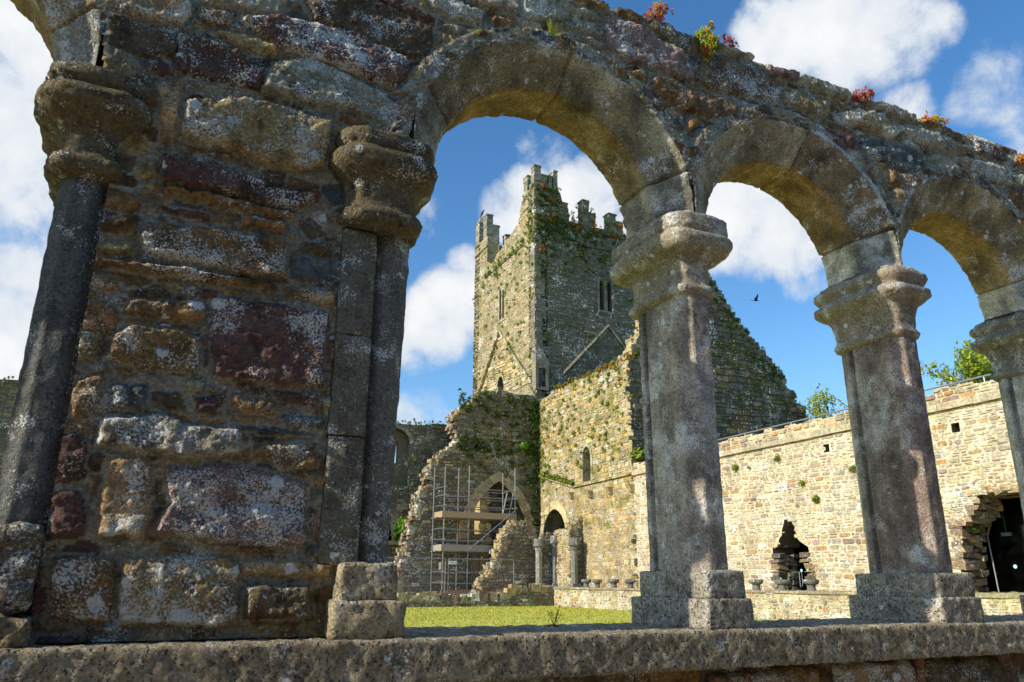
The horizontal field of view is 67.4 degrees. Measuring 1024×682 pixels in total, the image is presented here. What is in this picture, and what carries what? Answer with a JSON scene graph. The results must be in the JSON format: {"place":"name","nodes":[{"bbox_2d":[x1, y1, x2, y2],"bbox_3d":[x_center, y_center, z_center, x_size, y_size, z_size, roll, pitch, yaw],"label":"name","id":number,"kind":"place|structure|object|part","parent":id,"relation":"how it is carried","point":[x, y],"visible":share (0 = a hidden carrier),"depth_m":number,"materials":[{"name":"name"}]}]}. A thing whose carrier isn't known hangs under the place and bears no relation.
{"place":"outdoors","nodes":[
{"label":"outdoors","id":0,"kind":"place"},
{"bbox_2d":[0,0,1023,462],"label":"sky","id":1,"kind":"structure","parent":0,"point":[960,61],"materials":[{"name":"blue"}]},
{"bbox_2d":[472,164,636,528],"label":"church tower","id":2,"kind":"structure","parent":0,"point":[580,321],"depth_m":50.52,"materials":[{"name":"grey stone"}]},
{"bbox_2d":[498,290,504,323],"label":"slit window","id":3,"kind":"structure","parent":2,"relation":"in","point":[502,319],"depth_m":53.25,"materials":[{"name":"beige stone"}]},
{"bbox_2d":[472,185,534,395],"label":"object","id":4,"kind":"object","parent":2,"relation":"attached to","point":[531,238],"visible":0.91,"depth_m":51.38,"materials":[{"name":"green plant"}]},
{"bbox_2d":[532,341,548,390],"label":"corner window","id":5,"kind":"structure","parent":2,"relation":"in","point":[541,361],"depth_m":47.10,"materials":[{"name":"grey stone"}]},
{"bbox_2d":[534,184,563,224],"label":"ivy","id":6,"kind":"object","parent":2,"relation":"attached to","point":[547,195],"visible":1,"depth_m":50.76,"materials":[{"name":"green plant"}]},
{"bbox_2d":[540,183,622,251],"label":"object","id":7,"kind":"object","parent":2,"relation":"attached to","point":[593,220],"visible":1,"depth_m":51.19,"materials":[{"name":"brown plant"}]},
{"bbox_2d":[534,192,632,301],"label":"ivy","id":8,"kind":"object","parent":2,"relation":"attached to","point":[539,228],"visible":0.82,"depth_m":50.79,"materials":[{"name":"green plant"}]},
{"bbox_2d":[597,274,614,314],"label":"twin window","id":9,"kind":"structure","parent":2,"relation":"in","point":[606,278],"depth_m":50.83,"materials":[{"name":"grey stone"}]},
{"bbox_2d":[404,606,771,626],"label":"lawn","id":10,"kind":"structure","parent":0,"point":[490,621],"depth_m":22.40,"materials":[{"name":"green plant"}]},
{"label":"ground","id":11,"kind":"structure","parent":0,"visible":0},
{"bbox_2d":[0,379,473,561],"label":"nave wall","id":12,"kind":"structure","parent":11,"relation":"on","point":[419,443],"depth_m":42.62,"materials":[{"name":"grey stone"}]},
{"bbox_2d":[0,376,447,491],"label":"nave wall plants","id":13,"kind":"object","parent":12,"relation":"attached to","point":[399,423],"visible":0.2,"depth_m":42.78,"materials":[{"name":"green plant"}]},
{"bbox_2d":[391,500,410,563],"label":"wall","id":14,"kind":"structure","parent":11,"relation":"on","point":[404,512],"depth_m":52.73,"materials":[{"name":"grey stone"}]},
{"bbox_2d":[394,390,539,593],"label":"aisle wall","id":15,"kind":"structure","parent":11,"relation":"on","point":[415,537],"depth_m":41.23,"materials":[{"name":"grey stone"}]},
{"bbox_2d":[459,390,488,409],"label":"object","id":16,"kind":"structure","parent":15,"relation":"on","point":[486,391],"depth_m":43.14,"materials":[{"name":"green plant"}]},
{"bbox_2d":[466,534,484,589],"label":"round pier","id":17,"kind":"structure","parent":15,"relation":"on","point":[475,564],"depth_m":40.56,"materials":[{"name":"grey stone"}]},
{"bbox_2d":[454,388,540,526],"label":"aisle wall plants","id":18,"kind":"object","parent":15,"relation":"attached to","point":[535,417],"visible":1,"depth_m":42.60,"materials":[{"name":"green plant"}]},
{"bbox_2d":[518,441,529,450],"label":"wall plant","id":19,"kind":"object","parent":15,"relation":"attached to","point":[523,445],"depth_m":42.83,"materials":[{"name":"green plant"}]},
{"bbox_2d":[396,583,553,606],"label":"wall","id":20,"kind":"structure","parent":11,"relation":"on","point":[536,594],"depth_m":32.60,"materials":[{"name":"grey stone"}]},
{"bbox_2d":[515,581,524,584],"bbox_3d":[0.344,10.657,33.592,0.437,0.337,0.481,8,-19,-24],"label":"carved fragment","id":21,"kind":"object","parent":20,"relation":"on","point":[519,582],"visible":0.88,"depth_m":33.45,"materials":[{"name":"grey stone"}]},
{"bbox_2d":[469,519,535,593],"bbox_3d":[-0.348,11.018,38.583,3.566,4.125,1.042,8,-19,-24],"label":"ruined wall stub","id":22,"kind":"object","parent":11,"relation":"on","point":[514,540],"visible":0.77,"depth_m":38.37,"materials":[{"name":"beige stone"}]},
{"bbox_2d":[0,0,1023,681],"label":"cloister arcade","id":23,"kind":"object","parent":11,"relation":"on","point":[196,476],"visible":1,"depth_m":2.77,"materials":[{"name":"stone"}]},
{"bbox_2d":[547,606,563,625],"bbox_3d":[0.171,1.105,3.093,0.069,0.084,0.035,8,-19,-24],"label":"sill weed","id":24,"kind":"object","parent":23,"relation":"on","point":[553,622],"visible":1,"depth_m":3.08,"materials":[{"name":"green plant"}]},
{"bbox_2d":[546,18,564,36],"bbox_3d":[0.195,-1.398,3.435,0.095,0.062,0.042,8,-19,-24],"label":"fern","id":25,"kind":"object","parent":23,"relation":"on","point":[552,30],"visible":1,"depth_m":3.44,"materials":[{"name":"green plant"}]},
{"bbox_2d":[644,0,673,20],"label":"stonecrop plant","id":26,"kind":"object","parent":23,"relation":"on","point":[661,12],"visible":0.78,"depth_m":3.77,"materials":[{"name":"red plant"}]},
{"bbox_2d":[695,21,719,62],"bbox_3d":[0.982,-1.508,3.893,0.112,0.222,0.132,8,-19,-24],"label":"stonecrop plant","id":27,"kind":"object","parent":23,"relation":"on","point":[708,36],"visible":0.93,"depth_m":3.86,"materials":[{"name":"green plant"}]},
{"bbox_2d":[721,33,738,47],"bbox_3d":[1.100,-1.529,3.961,0.117,0.061,0.121,8,-19,-24],"label":"stonecrop plant","id":28,"kind":"object","parent":23,"relation":"on","point":[729,40],"visible":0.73,"depth_m":3.93,"materials":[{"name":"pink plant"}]},
{"bbox_2d":[729,119,749,129],"bbox_3d":[1.111,-1.061,3.772,0.128,0.067,0.042,8,-19,-24],"label":"dry grass tuft","id":29,"kind":"object","parent":23,"relation":"on","point":[734,123],"visible":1,"depth_m":3.79,"materials":[{"name":"beige plant"}]},
{"bbox_2d":[851,85,874,102],"bbox_3d":[1.979,-1.380,4.346,0.175,0.072,0.132,8,-19,-24],"label":"stonecrop plant","id":30,"kind":"object","parent":23,"relation":"on","point":[868,93],"visible":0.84,"depth_m":4.31,"materials":[{"name":"red plant"}]},
{"bbox_2d":[918,110,948,127],"bbox_3d":[2.496,-1.309,4.575,0.192,0.070,0.133,8,-19,-24],"label":"stonecrop plant","id":31,"kind":"object","parent":23,"relation":"on","point":[934,118],"visible":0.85,"depth_m":4.55,"materials":[{"name":"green plant"}]},
{"bbox_2d":[1016,152,1023,167],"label":"stonecrop plant","id":32,"kind":"object","parent":23,"relation":"on","point":[1021,158],"visible":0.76,"depth_m":4.86,"materials":[{"name":"orange plant"}]},
{"bbox_2d":[538,272,808,587],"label":"transept","id":33,"kind":"structure","parent":11,"relation":"on","point":[601,500],"depth_m":38.45,"materials":[{"name":"beige stone"}]},
{"bbox_2d":[538,471,573,485],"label":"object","id":34,"kind":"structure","parent":33,"relation":"attached to","point":[557,478],"depth_m":40.75,"materials":[{"name":"green plant"}]},
{"bbox_2d":[537,366,626,490],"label":"transept wall plants","id":35,"kind":"object","parent":33,"relation":"attached to","point":[572,433],"visible":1,"depth_m":39.90,"materials":[{"name":"green plant"}]},
{"bbox_2d":[553,353,637,389],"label":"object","id":36,"kind":"object","parent":33,"relation":"attached to","point":[599,368],"visible":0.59,"depth_m":39.18,"materials":[{"name":"green plant"}]},
{"bbox_2d":[629,445,644,459],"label":"eave grass","id":37,"kind":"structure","parent":33,"relation":"attached to","point":[639,452],"depth_m":34.53,"materials":[{"name":"green plant"}]},
{"bbox_2d":[635,279,785,388],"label":"gable plants","id":38,"kind":"object","parent":33,"relation":"attached to","point":[730,326],"visible":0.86,"depth_m":39.81,"materials":[{"name":"green plant"}]},
{"bbox_2d":[553,587,1023,619],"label":"wall","id":39,"kind":"structure","parent":11,"relation":"on","point":[792,604],"depth_m":21.82,"materials":[{"name":"beige stone"}]},
{"bbox_2d":[581,579,590,586],"bbox_3d":[3.108,10.113,32.078,0.410,0.331,0.498,8,-19,-24],"label":"carved fragment","id":40,"kind":"object","parent":39,"relation":"on","point":[586,582],"visible":0.96,"depth_m":31.95,"materials":[{"name":"grey stone"}]},
{"bbox_2d":[592,579,601,587],"bbox_3d":[3.468,9.878,31.331,0.407,0.332,0.482,8,-19,-24],"label":"carved fragment","id":41,"kind":"object","parent":39,"relation":"on","point":[596,582],"visible":1,"depth_m":31.20,"materials":[{"name":"grey stone"}]},
{"bbox_2d":[608,579,618,587],"bbox_3d":[4.006,9.542,30.249,0.414,0.335,0.496,8,-19,-24],"label":"carved fragment","id":42,"kind":"object","parent":39,"relation":"on","point":[613,582],"visible":1,"depth_m":30.12,"materials":[{"name":"grey stone"}]},
{"bbox_2d":[624,579,635,587],"bbox_3d":[4.505,9.232,29.247,0.398,0.333,0.476,8,-19,-24],"label":"carved fragment","id":43,"kind":"object","parent":39,"relation":"on","point":[630,582],"visible":0.97,"depth_m":29.12,"materials":[{"name":"grey stone"}]},
{"bbox_2d":[748,579,762,589],"bbox_3d":[7.408,7.397,23.327,0.404,0.320,0.486,8,-19,-24],"label":"carved fragment","id":44,"kind":"object","parent":39,"relation":"on","point":[756,583],"visible":0.94,"depth_m":23.21,"materials":[{"name":"grey stone"}]},
{"bbox_2d":[774,579,789,589],"bbox_3d":[7.881,7.100,22.374,0.382,0.314,0.456,8,-19,-24],"label":"carved fragment","id":45,"kind":"object","parent":39,"relation":"on","point":[782,584],"visible":0.97,"depth_m":22.26,"materials":[{"name":"grey stone"}]},
{"bbox_2d":[802,579,818,590],"bbox_3d":[8.350,6.804,21.427,0.379,0.321,0.488,8,-19,-24],"label":"carved fragment","id":46,"kind":"object","parent":39,"relation":"on","point":[811,584],"visible":0.98,"depth_m":21.31,"materials":[{"name":"grey stone"}]},
{"bbox_2d":[799,382,848,420],"bbox_3d":[17.203,6.854,36.004,3.884,10.612,7.544,16,-23,-40],"label":"tree","id":47,"kind":"object","parent":11,"relation":"on","point":[815,410],"visible":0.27,"depth_m":38.08,"materials":[{"name":"green plant"}]},
{"bbox_2d":[631,380,1023,592],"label":"range","id":48,"kind":"structure","parent":11,"relation":"on","point":[778,524],"depth_m":24.26,"materials":[{"name":"beige stone"}]},
{"bbox_2d":[732,464,738,471],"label":"wall plant","id":49,"kind":"object","parent":48,"relation":"attached to","point":[734,467],"depth_m":28.55,"materials":[{"name":"green plant"}]},
{"bbox_2d":[773,454,779,461],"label":"wall plant","id":50,"kind":"object","parent":48,"relation":"attached to","point":[777,457],"depth_m":26.70,"materials":[{"name":"green plant"}]},
{"bbox_3d":[9.910,7.905,25.988,0.078,1.450,0.842,8,-19,-24],"label":"glass door","id":51,"kind":"part","parent":48,"relation":"part of","materials":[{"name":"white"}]},
{"bbox_2d":[811,495,819,503],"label":"wall plant","id":52,"kind":"object","parent":48,"relation":"attached to","point":[815,498],"depth_m":24.94,"materials":[{"name":"green plant"}]},
{"bbox_2d":[848,465,855,471],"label":"wall plant","id":53,"kind":"object","parent":48,"relation":"attached to","point":[852,468],"depth_m":23.79,"materials":[{"name":"green plant"}]},
{"bbox_2d":[718,374,990,440],"bbox_3d":[9.321,3.367,27.728,0.052,0.546,16.600,8,-19,-24],"label":"guard rail","id":54,"kind":"object","parent":48,"relation":"on","point":[983,376],"visible":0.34,"depth_m":25.35,"materials":[{"name":"metal"}]},
{"bbox_2d":[970,523,982,532],"bbox_3d":[12.347,4.974,20.445,0.211,0.309,0.305,8,-19,-24],"label":"wall plant","id":55,"kind":"object","parent":48,"relation":"attached to","point":[975,528],"depth_m":20.40,"materials":[{"name":"green plant"}]},
{"bbox_2d":[920,339,993,385],"bbox_3d":[19.399,5.599,32.995,5.078,11.224,6.434,8,-19,-24],"label":"tree","id":56,"kind":"object","parent":11,"relation":"on","point":[971,365],"visible":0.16,"depth_m":32.20,"materials":[{"name":"green plant"}]},
{"label":"walk path","id":57,"kind":"structure","parent":0,"visible":0},
{"bbox_2d":[388,557,445,592],"bbox_3d":[-4.408,10.095,32.877,3.322,1.611,0.042,8,-19,-24],"label":"fence","id":58,"kind":"object","parent":57,"relation":"on","point":[425,570],"visible":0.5,"depth_m":33.23,"materials":[{"name":"metal"}]},
{"bbox_2d":[428,465,517,593],"bbox_3d":[-1.982,9.765,39.730,4.403,6.443,1.507,8,-19,-24],"label":"scaffold","id":59,"kind":"object","parent":57,"relation":"on","point":[457,515],"visible":0.73,"depth_m":39.25,"materials":[{"name":"metal"}]},
{"bbox_2d":[498,493,513,533],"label":"ladder","id":60,"kind":"object","parent":59,"relation":"attached to","point":[506,509],"visible":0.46,"depth_m":40.91,"materials":[{"name":"metal"}]},
{"bbox_2d":[447,558,513,594],"bbox_3d":[-1.359,10.537,34.241,3.222,1.611,0.042,8,-19,-24],"label":"fence","id":61,"kind":"object","parent":57,"relation":"on","point":[478,572],"visible":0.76,"depth_m":34.24,"materials":[{"name":"metal"}]},
{"bbox_2d":[533,516,583,594],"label":"corner pier","id":62,"kind":"structure","parent":57,"relation":"on","point":[559,558],"depth_m":38.03,"materials":[{"name":"beige stone"}]},
{"label":"nave floor","id":63,"kind":"structure","parent":0,"visible":0},
{"bbox_2d":[392,516,406,548],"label":"tree","id":64,"kind":"object","parent":63,"relation":"on","point":[398,530],"visible":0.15,"depth_m":45.96,"materials":[{"name":"green plant"}]},
{"bbox_2d":[474,485,513,575],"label":"jamb wall","id":65,"kind":"structure","parent":63,"relation":"on","point":[484,525],"depth_m":43.00,"materials":[{"name":"beige stone"}]}
]}

